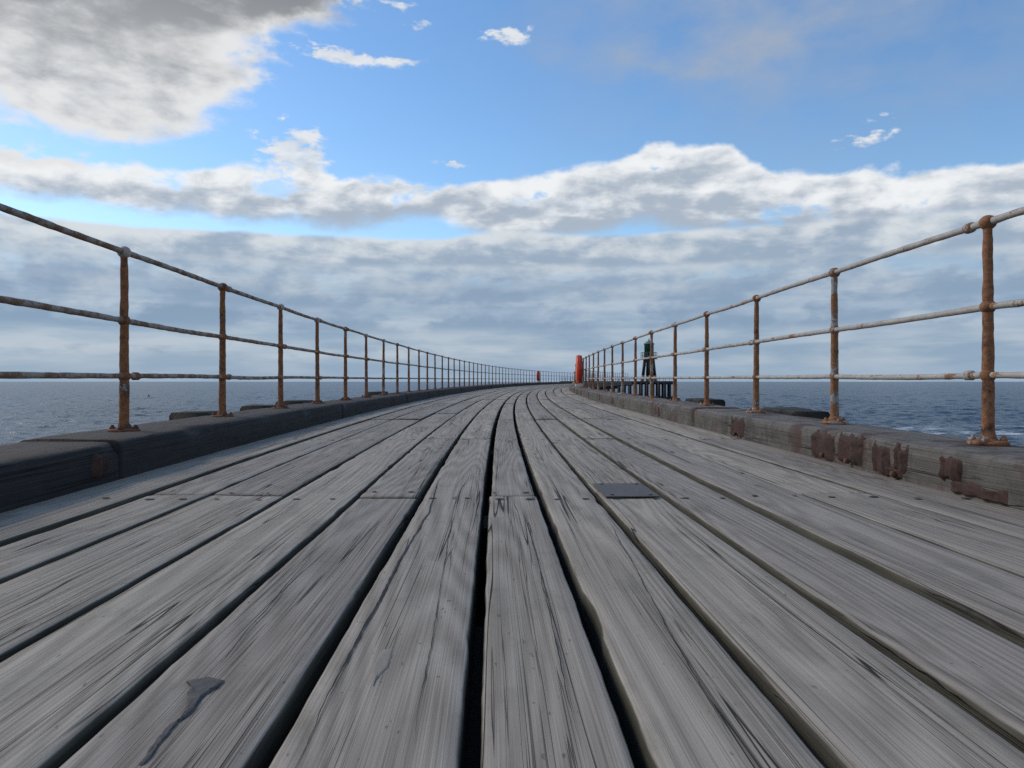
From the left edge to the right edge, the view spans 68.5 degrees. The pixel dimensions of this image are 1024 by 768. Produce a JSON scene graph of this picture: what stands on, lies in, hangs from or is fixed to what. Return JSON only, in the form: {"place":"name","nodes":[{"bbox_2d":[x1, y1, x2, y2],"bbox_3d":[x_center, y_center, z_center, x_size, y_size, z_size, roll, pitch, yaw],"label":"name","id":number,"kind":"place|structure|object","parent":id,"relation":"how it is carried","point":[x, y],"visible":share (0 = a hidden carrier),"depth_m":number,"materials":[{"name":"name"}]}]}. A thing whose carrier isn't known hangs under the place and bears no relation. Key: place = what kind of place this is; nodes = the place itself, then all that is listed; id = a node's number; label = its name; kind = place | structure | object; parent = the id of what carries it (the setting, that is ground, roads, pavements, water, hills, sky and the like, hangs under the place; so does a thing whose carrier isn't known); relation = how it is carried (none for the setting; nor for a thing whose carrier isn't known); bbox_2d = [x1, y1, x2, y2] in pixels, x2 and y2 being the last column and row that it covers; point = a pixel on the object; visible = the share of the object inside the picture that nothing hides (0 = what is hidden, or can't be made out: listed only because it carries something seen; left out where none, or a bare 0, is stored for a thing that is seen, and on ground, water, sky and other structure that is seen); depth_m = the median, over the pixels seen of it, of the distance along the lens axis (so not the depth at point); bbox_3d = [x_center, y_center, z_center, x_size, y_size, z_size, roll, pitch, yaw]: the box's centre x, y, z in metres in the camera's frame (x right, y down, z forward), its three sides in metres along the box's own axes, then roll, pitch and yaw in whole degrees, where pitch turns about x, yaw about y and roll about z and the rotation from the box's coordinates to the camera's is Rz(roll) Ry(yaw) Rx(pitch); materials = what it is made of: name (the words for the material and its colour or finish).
{"place":"outdoors","nodes":[
{"label":"outdoors","id":0,"kind":"place"},
{"bbox_2d":[0,382,1023,445],"bbox_3d":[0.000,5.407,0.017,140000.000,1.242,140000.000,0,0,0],"label":"sea","id":1,"kind":"structure","parent":0,"point":[30,410],"depth_m":217.35,"materials":[{"name":"liquid"}]},
{"bbox_2d":[0,383,1023,767],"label":"pier deck","id":2,"kind":"structure","parent":1,"relation":"in","point":[538,577],"depth_m":1.74,"materials":[{"name":"grey wood"}]},
{"bbox_2d":[0,381,596,512],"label":"kerb beam","id":3,"kind":"structure","parent":2,"relation":"on","point":[37,470],"depth_m":4.29,"materials":[{"name":"wood"}]},
{"bbox_2d":[169,411,217,419],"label":"timber block","id":4,"kind":"structure","parent":3,"relation":"attached to","point":[180,415],"depth_m":6.50,"materials":[{"name":"grey wood"}]},
{"bbox_2d":[240,404,273,410],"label":"timber block","id":5,"kind":"structure","parent":3,"relation":"attached to","point":[251,407],"depth_m":8.35,"materials":[{"name":"grey wood"}]},
{"bbox_2d":[275,400,312,404],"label":"timber block","id":6,"kind":"structure","parent":3,"relation":"attached to","point":[287,402],"depth_m":9.70,"materials":[{"name":"grey wood"}]},
{"bbox_2d":[0,203,594,431],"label":"railing","id":7,"kind":"object","parent":3,"relation":"on","point":[124,376],"visible":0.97,"depth_m":5.70,"materials":[{"name":"metal"}]},
{"bbox_2d":[368,391,387,395],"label":"timber block","id":8,"kind":"structure","parent":3,"relation":"attached to","point":[374,393],"depth_m":15.90,"materials":[{"name":"grey wood"}]},
{"bbox_2d":[536,371,539,381],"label":"lifebuoy housing","id":9,"kind":"object","parent":3,"relation":"on","point":[538,376],"visible":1,"depth_m":69.45,"materials":[{"name":"red plastic"}]},
{"bbox_2d":[569,381,1023,510],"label":"kerb beam","id":10,"kind":"structure","parent":2,"relation":"on","point":[962,467],"depth_m":4.30,"materials":[{"name":"wood"}]},
{"bbox_2d":[575,355,583,385],"bbox_3d":[2.391,-0.474,26.559,0.305,1.107,0.995,0,0,2],"label":"lifebuoy housing","id":11,"kind":"object","parent":10,"relation":"on","point":[579,370],"visible":1,"depth_m":26.29,"materials":[{"name":"red plastic"}]},
{"bbox_2d":[685,398,724,405],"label":"timber block","id":12,"kind":"structure","parent":10,"relation":"attached to","point":[720,402],"depth_m":10.02,"materials":[{"name":"grey wood"}]},
{"bbox_2d":[763,407,829,418],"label":"timber block","id":13,"kind":"structure","parent":10,"relation":"attached to","point":[800,412],"depth_m":6.84,"materials":[{"name":"grey wood"}]},
{"bbox_2d":[574,207,1023,445],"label":"railing","id":14,"kind":"object","parent":10,"relation":"on","point":[987,307],"visible":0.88,"depth_m":5.08,"materials":[{"name":"brown metal"}]},
{"bbox_2d":[560,377,679,399],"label":"opposite pier","id":15,"kind":"structure","parent":1,"relation":"in","point":[658,383],"depth_m":201.87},
{"bbox_2d":[641,340,656,380],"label":"beacon tower","id":16,"kind":"structure","parent":15,"relation":"on","point":[646,362],"depth_m":203.80,"materials":[{"name":"black metal"}]},
{"bbox_2d":[0,0,1023,381],"label":"sky","id":17,"kind":"structure","parent":0,"point":[535,185],"materials":[{"name":"blue"}]}
]}

